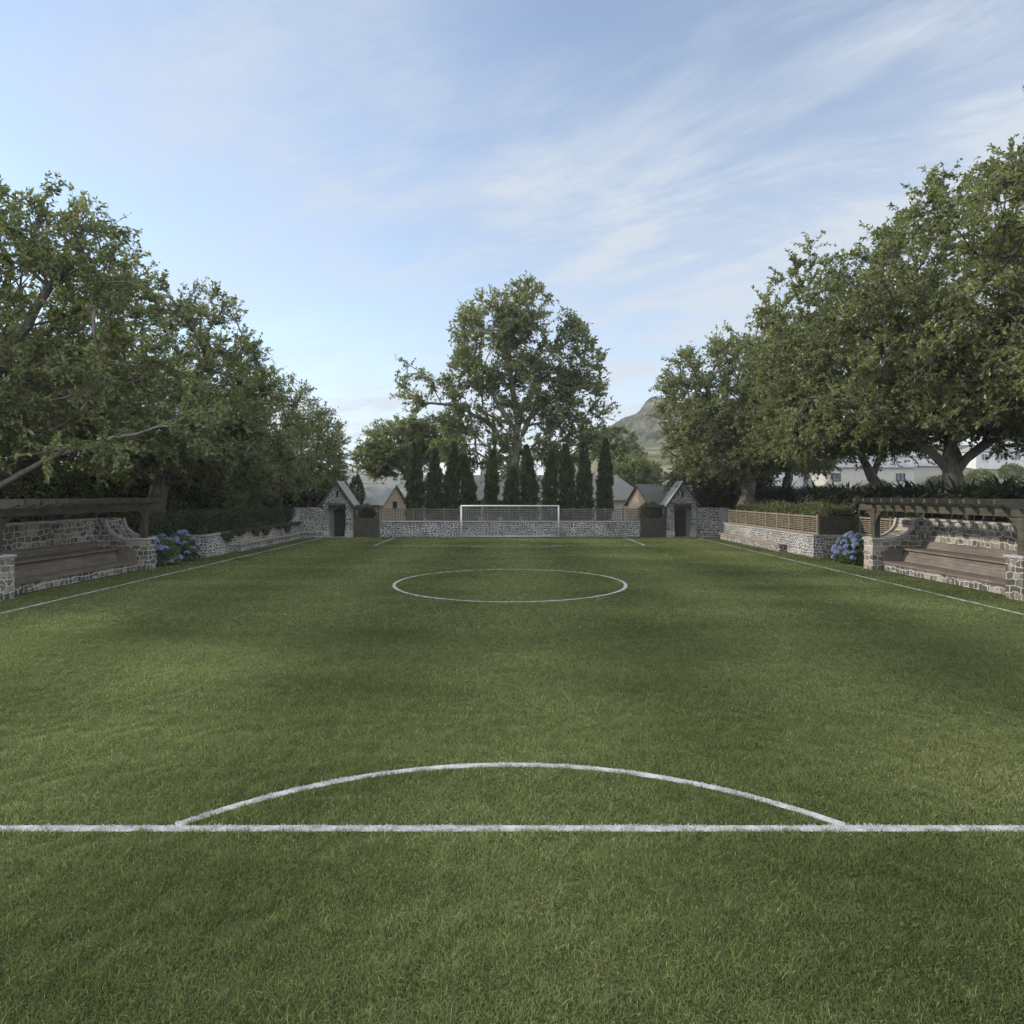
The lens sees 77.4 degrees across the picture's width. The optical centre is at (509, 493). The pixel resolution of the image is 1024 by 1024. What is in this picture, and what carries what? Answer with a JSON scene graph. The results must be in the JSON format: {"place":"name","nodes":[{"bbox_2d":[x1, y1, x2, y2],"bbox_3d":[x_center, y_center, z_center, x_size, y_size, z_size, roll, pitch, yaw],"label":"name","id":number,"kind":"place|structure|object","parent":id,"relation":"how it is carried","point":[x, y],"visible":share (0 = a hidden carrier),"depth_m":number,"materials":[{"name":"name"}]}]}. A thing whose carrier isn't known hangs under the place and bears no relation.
{"place":"outdoors","nodes":[
{"label":"outdoors","id":0,"kind":"place"},
{"bbox_2d":[302,469,426,496],"bbox_3d":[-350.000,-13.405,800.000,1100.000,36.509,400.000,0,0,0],"label":"distant hills","id":1,"kind":"structure","parent":0,"point":[389,480],"depth_m":728.38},
{"bbox_2d":[0,536,1023,1023],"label":"lawn","id":2,"kind":"structure","parent":0,"point":[470,886],"depth_m":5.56,"materials":[{"name":"green plant"}]},
{"bbox_2d":[0,517,157,600],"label":"stone alcove","id":3,"kind":"object","parent":2,"relation":"on","point":[114,532],"visible":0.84,"depth_m":22.00},
{"bbox_2d":[2,541,137,585],"bbox_3d":[-14.724,2.166,20.700,1.648,0.832,6.360,0,0,0],"label":"tiered bench","id":4,"kind":"object","parent":3,"relation":"on","point":[33,570],"visible":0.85,"depth_m":21.15,"materials":[{"name":"brown wood"}]},
{"bbox_2d":[0,498,165,554],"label":"pergola","id":5,"kind":"object","parent":3,"relation":"on","point":[142,508],"visible":1,"depth_m":20.10,"materials":[{"name":"brown wood"}]},
{"bbox_2d":[2,538,319,612],"bbox_3d":[-12.150,2.836,20.070,0.177,0.028,42.541,0,0,0],"label":"touchline","id":6,"kind":"object","parent":2,"relation":"on","point":[139,580],"visible":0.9,"depth_m":20.31,"materials":[{"name":"paint"}]},
{"bbox_2d":[151,533,183,566],"bbox_3d":[-14.105,2.269,25.687,1.552,1.364,2.017,0,0,0],"label":"hydrangea","id":7,"kind":"object","parent":2,"relation":"on","point":[167,551],"visible":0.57,"depth_m":25.46,"materials":[{"name":"blue plant"}]},
{"bbox_2d":[169,530,202,561],"bbox_3d":[-14.080,2.241,27.394,1.539,1.418,2.003,0,0,0],"label":"hydrangea","id":8,"kind":"object","parent":2,"relation":"on","point":[188,546],"visible":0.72,"depth_m":27.14,"materials":[{"name":"blue plant"}]},
{"bbox_2d":[193,508,323,557],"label":"stone wall","id":9,"kind":"structure","parent":2,"relation":"on","point":[311,520],"depth_m":35.41,"materials":[{"name":"stone"}]},
{"bbox_2d":[221,521,301,542],"bbox_3d":[-13.516,2.041,35.501,0.472,0.718,11.132,0,0,0],"label":"trailing vine","id":10,"kind":"object","parent":9,"relation":"attached to","point":[256,531],"visible":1,"depth_m":34.14,"materials":[{"name":"green plant"}]},
{"bbox_2d":[319,481,359,537],"bbox_3d":[-11.320,1.000,42.585,2.240,3.760,1.930,0,0,0],"label":"gatehouse","id":11,"kind":"object","parent":2,"relation":"on","point":[339,503],"visible":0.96,"depth_m":41.84,"materials":[{"name":"stone"}]},
{"bbox_2d":[334,508,344,536],"bbox_3d":[-11.320,1.880,42.498,0.740,1.900,0.144,0,0,0],"label":"door","id":12,"kind":"structure","parent":11,"relation":"in","point":[339,514],"depth_m":42.51,"materials":[{"name":"grey wood"}]},
{"bbox_2d":[353,505,379,536],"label":"timber gate","id":13,"kind":"structure","parent":2,"relation":"on","point":[366,526],"depth_m":42.30,"materials":[{"name":"wood"}]},
{"bbox_2d":[392,569,626,601],"bbox_3d":[-0.005,2.836,20.495,7.461,0.029,7.455,0,0,0],"label":"circle","id":14,"kind":"object","parent":2,"relation":"on","point":[396,582],"visible":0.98,"depth_m":18.65,"materials":[{"name":"paint"}]},
{"bbox_2d":[380,521,639,536],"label":"stone wall","id":15,"kind":"structure","parent":2,"relation":"on","point":[512,528],"depth_m":42.60,"materials":[{"name":"grey stone"}]},
{"bbox_2d":[381,508,638,520],"bbox_3d":[0.000,1.365,42.850,17.381,0.890,0.120,0,0,0],"label":"lattice fence","id":16,"kind":"object","parent":15,"relation":"on","point":[506,514],"visible":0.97,"depth_m":42.83,"materials":[{"name":"wood"}]},
{"bbox_2d":[175,761,844,826],"bbox_3d":[-0.003,2.835,6.127,5.812,0.031,1.351,0,0,0],"label":"penalty arc","id":17,"kind":"object","parent":2,"relation":"on","point":[459,765],"visible":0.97,"depth_m":6.27,"materials":[{"name":"paint"}]},
{"bbox_2d":[461,505,558,536],"bbox_3d":[0.000,1.790,42.190,6.480,2.120,0.680,0,0,0],"label":"football goal","id":18,"kind":"object","parent":2,"relation":"on","point":[504,511],"visible":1,"depth_m":42.25,"materials":[{"name":"white metal"}]},
{"bbox_2d":[0,821,1023,832],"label":"penalty box line","id":19,"kind":"object","parent":2,"relation":"on","point":[618,827],"visible":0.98,"depth_m":5.45,"materials":[{"name":"paint"}]},
{"bbox_2d":[640,505,665,536],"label":"timber gate","id":20,"kind":"structure","parent":2,"relation":"on","point":[652,526],"depth_m":42.30,"materials":[{"name":"wood"}]},
{"bbox_2d":[660,481,700,537],"bbox_3d":[11.320,1.000,42.585,2.240,3.760,1.930,0,0,0],"label":"gatehouse","id":21,"kind":"object","parent":2,"relation":"on","point":[680,503],"visible":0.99,"depth_m":41.82,"materials":[{"name":"stone"}]},
{"bbox_2d":[675,508,685,536],"bbox_3d":[11.320,1.880,42.528,0.740,1.900,0.085,0,0,0],"label":"door","id":22,"kind":"structure","parent":21,"relation":"in","point":[680,514],"depth_m":42.51,"materials":[{"name":"grey wood"}]},
{"bbox_2d":[696,508,870,557],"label":"stone wall","id":23,"kind":"structure","parent":2,"relation":"on","point":[712,523],"depth_m":34.12,"materials":[{"name":"stone"}]},
{"bbox_2d":[728,509,818,534],"bbox_3d":[13.850,1.380,34.520,0.120,0.920,11.720,0,0,0],"label":"lattice fence","id":24,"kind":"object","parent":23,"relation":"on","point":[777,524],"visible":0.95,"depth_m":33.02,"materials":[{"name":"brown wood"}]},
{"bbox_2d":[819,515,893,535],"bbox_3d":[14.880,1.395,27.030,1.880,0.890,3.660,0,0,0],"label":"lattice fence","id":25,"kind":"object","parent":23,"relation":"on","point":[891,519],"visible":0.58,"depth_m":28.77,"materials":[{"name":"brown wood"}]},
{"bbox_2d":[830,531,864,565],"bbox_3d":[14.139,2.229,26.317,1.574,1.422,2.415,0,0,0],"label":"hydrangea","id":26,"kind":"object","parent":2,"relation":"on","point":[847,547],"visible":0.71,"depth_m":25.88,"materials":[{"name":"blue plant"}]},
{"bbox_2d":[699,538,1023,614],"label":"touchline","id":27,"kind":"object","parent":2,"relation":"on","point":[887,582],"visible":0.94,"depth_m":20.09,"materials":[{"name":"paint"}]},
{"bbox_2d":[862,517,1023,600],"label":"stone alcove","id":28,"kind":"object","parent":2,"relation":"on","point":[905,532],"visible":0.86,"depth_m":21.85},
{"bbox_2d":[854,498,1023,555],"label":"pergola","id":29,"kind":"object","parent":28,"relation":"on","point":[1012,510],"visible":0.99,"depth_m":19.78,"materials":[{"name":"brown wood"}]},
{"bbox_2d":[882,541,1016,585],"bbox_3d":[14.724,2.166,20.700,1.648,0.832,6.360,0,0,0],"label":"tiered bench","id":30,"kind":"object","parent":28,"relation":"on","point":[986,570],"visible":0.76,"depth_m":21.17,"materials":[{"name":"brown wood"}]},
{"bbox_2d":[0,0,1023,474],"label":"sky","id":31,"kind":"structure","parent":0,"point":[352,172],"materials":[{"name":"blue"}]},
{"bbox_2d":[441,466,633,518],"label":"house","id":32,"kind":"structure","parent":0,"point":[622,489],"depth_m":60.73,"materials":[{"name":"grey paint"}]},
{"bbox_2d":[558,395,761,474],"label":"rocky hill","id":33,"kind":"structure","parent":0,"point":[647,431],"depth_m":284.23,"materials":[{"name":"grey stone"}]},
{"bbox_2d":[590,444,1023,508],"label":"hillside","id":34,"kind":"structure","parent":0,"point":[654,451],"depth_m":131.38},
{"bbox_2d":[589,424,648,464],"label":"broadleaf tree","id":35,"kind":"object","parent":34,"relation":"on","point":[625,446],"visible":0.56,"depth_m":88.53,"materials":[{"name":"green plant"}]},
{"bbox_2d":[773,471,803,489],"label":"house","id":36,"kind":"structure","parent":34,"relation":"on","point":[798,480],"depth_m":81.40,"materials":[{"name":"grey paint"}]},
{"bbox_2d":[804,454,917,487],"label":"house","id":37,"kind":"structure","parent":34,"relation":"on","point":[851,475],"depth_m":76.40,"materials":[{"name":"grey paint"}]},
{"bbox_2d":[832,473,840,480],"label":"window","id":38,"kind":"structure","parent":37,"relation":"in","point":[836,478],"depth_m":76.37,"materials":[{"name":"grey glass"}]},
{"bbox_2d":[896,473,904,480],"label":"window","id":39,"kind":"structure","parent":37,"relation":"in","point":[899,476],"depth_m":76.37,"materials":[{"name":"grey glass"}]},
{"bbox_2d":[886,451,933,462],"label":"house","id":40,"kind":"structure","parent":34,"relation":"on","point":[903,459],"depth_m":97.00,"materials":[{"name":"white paint"}]},
{"bbox_2d":[906,461,941,486],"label":"house","id":41,"kind":"structure","parent":34,"relation":"on","point":[924,471],"depth_m":81.00,"materials":[{"name":"white paint"}]},
{"bbox_2d":[925,474,941,490],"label":"round shrub","id":42,"kind":"object","parent":34,"relation":"on","point":[932,479],"visible":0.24,"depth_m":79.93,"materials":[{"name":"green plant"}]},
{"bbox_2d":[964,467,997,485],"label":"round shrub","id":43,"kind":"object","parent":34,"relation":"on","point":[975,473],"visible":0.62,"depth_m":83.44,"materials":[{"name":"green plant"}]},
{"bbox_2d":[960,445,1023,468],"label":"house","id":44,"kind":"structure","parent":34,"relation":"on","point":[978,461],"depth_m":109.00,"materials":[{"name":"white paint"}]},
{"bbox_2d":[981,454,987,459],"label":"window","id":45,"kind":"structure","parent":44,"relation":"in","point":[983,456],"depth_m":108.98,"materials":[{"name":"grey glass"}]},
{"bbox_2d":[1014,454,1020,459],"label":"window","id":46,"kind":"structure","parent":44,"relation":"in","point":[1016,457],"depth_m":108.98,"materials":[{"name":"grey glass"}]},
{"bbox_2d":[997,462,1023,479],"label":"round shrub","id":47,"kind":"object","parent":34,"relation":"on","point":[1003,470],"visible":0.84,"depth_m":95.41,"materials":[{"name":"green plant"}]},
{"bbox_2d":[730,517,883,532],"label":"bank","id":48,"kind":"structure","parent":0,"point":[833,530],"depth_m":29.15,"materials":[{"name":"green plant"}]},
{"bbox_2d":[646,317,828,506],"bbox_3d":[13.589,-5.053,39.298,10.586,12.099,11.811,0,0,0],"label":"broadleaf tree","id":49,"kind":"object","parent":48,"relation":"on","point":[702,456],"visible":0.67,"depth_m":38.04,"materials":[{"name":"green plant"}]},
{"bbox_2d":[731,499,859,534],"bbox_3d":[15.142,1.289,35.163,2.521,2.132,12.826,0,0,0],"label":"hedge","id":50,"kind":"object","parent":48,"relation":"on","point":[822,508],"visible":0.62,"depth_m":32.05,"materials":[{"name":"green plant"}]},
{"bbox_2d":[755,474,1023,522],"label":"strap leaf hedge","id":51,"kind":"object","parent":48,"relation":"on","point":[1005,489],"visible":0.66,"depth_m":27.62,"materials":[{"name":"green plant"}]},
{"bbox_2d":[729,230,989,490],"bbox_3d":[15.844,-5.590,29.785,10.521,12.110,11.523,0,0,0],"label":"broadleaf tree","id":52,"kind":"object","parent":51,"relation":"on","point":[821,438],"visible":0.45,"depth_m":27.91,"materials":[{"name":"green plant"}]},
{"bbox_2d":[774,137,1023,493],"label":"broadleaf tree","id":53,"kind":"object","parent":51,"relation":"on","point":[955,416],"visible":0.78,"depth_m":22.85,"materials":[{"name":"green plant"}]},
{"bbox_2d":[863,510,1012,533],"bbox_3d":[16.755,1.165,22.003,2.083,2.258,14.816,0,0,0],"label":"hedge","id":54,"kind":"object","parent":48,"relation":"on","point":[954,516],"visible":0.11,"depth_m":25.10,"materials":[{"name":"green plant"}]},
{"bbox_2d":[920,289,1023,462],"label":"broadleaf tree","id":55,"kind":"object","parent":48,"relation":"on","point":[983,299],"visible":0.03,"depth_m":34.77,"materials":[{"name":"green plant"}]},
{"bbox_2d":[928,85,1023,461],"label":"broadleaf tree","id":56,"kind":"object","parent":48,"relation":"on","point":[1004,230],"visible":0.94,"depth_m":18.87,"materials":[{"name":"green plant"}]},
{"label":"ground","id":57,"kind":"structure","parent":0,"visible":0},
{"bbox_2d":[109,463,355,516],"bbox_3d":[-16.897,0.617,42.516,9.483,6.846,21.915,0,0,0],"label":"shrub border","id":58,"kind":"object","parent":57,"relation":"on","point":[180,496],"visible":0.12,"depth_m":36.57,"materials":[{"name":"green plant"}]},
{"bbox_2d":[268,396,354,508],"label":"broadleaf tree","id":59,"kind":"object","parent":57,"relation":"on","point":[335,472],"visible":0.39,"depth_m":48.05,"materials":[{"name":"green plant"}]},
{"bbox_2d":[349,473,364,504],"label":"cypress","id":60,"kind":"object","parent":57,"relation":"on","point":[360,488],"visible":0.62,"depth_m":45.27,"materials":[{"name":"green plant"}]},
{"bbox_2d":[358,503,376,517],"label":"round shrub","id":61,"kind":"object","parent":57,"relation":"on","point":[370,512],"visible":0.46,"depth_m":44.01,"materials":[{"name":"green plant"}]},
{"bbox_2d":[355,484,405,520],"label":"cottage","id":62,"kind":"structure","parent":57,"relation":"on","point":[386,496],"depth_m":49.79,"materials":[{"name":"beige paint"}]},
{"bbox_2d":[393,501,396,508],"bbox_3d":[-8.998,0.875,49.968,0.078,0.590,0.480,0,0,25],"label":"window","id":63,"kind":"structure","parent":62,"relation":"in","point":[394,502],"depth_m":49.96,"materials":[{"name":"black glass"}]},
{"bbox_2d":[348,406,463,517],"bbox_3d":[-9.009,-2.883,55.037,9.845,9.817,7.027,0,0,-23],"label":"broadleaf tree","id":64,"kind":"object","parent":57,"relation":"on","point":[383,455],"visible":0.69,"depth_m":53.66,"materials":[{"name":"green plant"}]},
{"bbox_2d":[403,441,426,518],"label":"cypress","id":65,"kind":"object","parent":57,"relation":"on","point":[414,487],"visible":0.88,"depth_m":44.77,"materials":[{"name":"green plant"}]},
{"bbox_2d":[423,447,443,518],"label":"cypress","id":66,"kind":"object","parent":57,"relation":"on","point":[435,497],"visible":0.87,"depth_m":44.91,"materials":[{"name":"green plant"}]},
{"bbox_2d":[442,440,461,518],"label":"cypress","id":67,"kind":"object","parent":57,"relation":"on","point":[451,486],"visible":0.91,"depth_m":44.87,"materials":[{"name":"green plant"}]},
{"bbox_2d":[459,453,479,518],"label":"cypress","id":68,"kind":"object","parent":57,"relation":"on","point":[469,488],"visible":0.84,"depth_m":44.89,"materials":[{"name":"green plant"}]},
{"bbox_2d":[481,449,500,517],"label":"cypress","id":69,"kind":"object","parent":57,"relation":"on","point":[491,490],"visible":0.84,"depth_m":44.98,"materials":[{"name":"green plant"}]},
{"bbox_2d":[389,270,620,495],"bbox_3d":[-0.301,-6.996,49.187,17.954,20.332,6.693,0,0,0],"label":"broadleaf tree","id":70,"kind":"object","parent":57,"relation":"on","point":[570,381],"visible":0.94,"depth_m":48.19,"materials":[{"name":"green plant"}]},
{"bbox_2d":[501,466,521,517],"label":"cypress","id":71,"kind":"object","parent":57,"relation":"on","point":[511,494],"visible":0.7,"depth_m":44.79,"materials":[{"name":"green plant"}]},
{"bbox_2d":[519,444,540,517],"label":"cypress","id":72,"kind":"object","parent":57,"relation":"on","point":[529,486],"visible":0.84,"depth_m":44.95,"materials":[{"name":"green plant"}]},
{"bbox_2d":[540,449,559,517],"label":"cypress","id":73,"kind":"object","parent":57,"relation":"on","point":[550,494],"visible":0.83,"depth_m":44.90,"materials":[{"name":"green plant"}]},
{"bbox_2d":[557,443,577,519],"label":"cypress","id":74,"kind":"object","parent":57,"relation":"on","point":[567,498],"visible":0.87,"depth_m":44.90,"materials":[{"name":"green plant"}]},
{"bbox_2d":[574,440,594,518],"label":"cypress","id":75,"kind":"object","parent":57,"relation":"on","point":[584,486],"visible":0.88,"depth_m":45.01,"materials":[{"name":"green plant"}]},
{"bbox_2d":[593,437,614,518],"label":"cypress","id":76,"kind":"object","parent":57,"relation":"on","point":[604,491],"visible":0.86,"depth_m":44.89,"materials":[{"name":"green plant"}]},
{"bbox_2d":[611,450,665,486],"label":"broadleaf tree","id":77,"kind":"object","parent":57,"relation":"on","point":[634,471],"visible":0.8,"depth_m":72.71,"materials":[{"name":"green plant"}]},
{"bbox_2d":[624,484,670,520],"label":"cottage","id":78,"kind":"structure","parent":57,"relation":"on","point":[639,495],"depth_m":49.56,"materials":[{"name":"pink paint"}]},
{"bbox_2d":[639,501,661,518],"bbox_3d":[9.781,1.392,44.004,1.882,1.896,1.536,0,0,0],"label":"round shrub","id":79,"kind":"object","parent":57,"relation":"on","point":[648,512],"visible":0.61,"depth_m":43.59,"materials":[{"name":"green plant"}]},
{"bbox_2d":[652,445,781,515],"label":"broadleaf tree","id":80,"kind":"object","parent":57,"relation":"on","point":[712,493],"visible":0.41,"depth_m":46.06,"materials":[{"name":"green plant"}]},
{"bbox_2d":[713,310,857,487],"bbox_3d":[19.673,-6.168,44.884,11.614,13.243,10.819,0,0,0],"label":"broadleaf tree","id":81,"kind":"object","parent":57,"relation":"on","point":[787,479],"visible":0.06,"depth_m":44.12,"materials":[{"name":"green plant"}]},
{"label":"bank","id":82,"kind":"structure","parent":0,"visible":0},
{"bbox_2d":[0,282,101,477],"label":"broadleaf tree","id":83,"kind":"object","parent":82,"relation":"on","point":[20,315],"visible":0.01,"depth_m":27.63,"materials":[{"name":"green plant"}]},
{"bbox_2d":[0,455,146,522],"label":"shrub border","id":84,"kind":"object","parent":82,"relation":"on","point":[76,483],"visible":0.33,"depth_m":28.30,"materials":[{"name":"green plant"}]},
{"bbox_2d":[0,169,229,498],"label":"broadleaf tree","id":85,"kind":"object","parent":82,"relation":"on","point":[50,423],"visible":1,"depth_m":19.35,"materials":[{"name":"green plant"}]},
{"bbox_2d":[19,262,293,515],"bbox_3d":[-16.062,-4.151,29.735,10.830,12.654,11.328,0,0,0],"label":"broadleaf tree","id":86,"kind":"object","parent":82,"relation":"on","point":[174,450],"visible":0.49,"depth_m":29.11,"materials":[{"name":"green plant"}]},
{"bbox_2d":[81,344,239,488],"bbox_3d":[-21.533,-3.685,38.991,10.426,11.114,10.605,0,0,-43],"label":"broadleaf tree","id":87,"kind":"object","parent":82,"relation":"on","point":[160,371],"visible":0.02,"depth_m":38.02,"materials":[{"name":"green plant"}]},
{"bbox_2d":[110,504,295,536],"bbox_3d":[-14.938,1.394,33.239,2.674,1.574,16.494,0,0,0],"label":"hedge","id":88,"kind":"object","parent":82,"relation":"on","point":[201,522],"visible":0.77,"depth_m":30.07,"materials":[{"name":"green plant"}]},
{"bbox_2d":[186,359,344,508],"bbox_3d":[-15.026,-3.155,38.990,8.857,10.553,11.152,0,0,25],"label":"broadleaf tree","id":89,"kind":"object","parent":82,"relation":"on","point":[257,490],"visible":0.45,"depth_m":38.46,"materials":[{"name":"green plant"}]}
]}

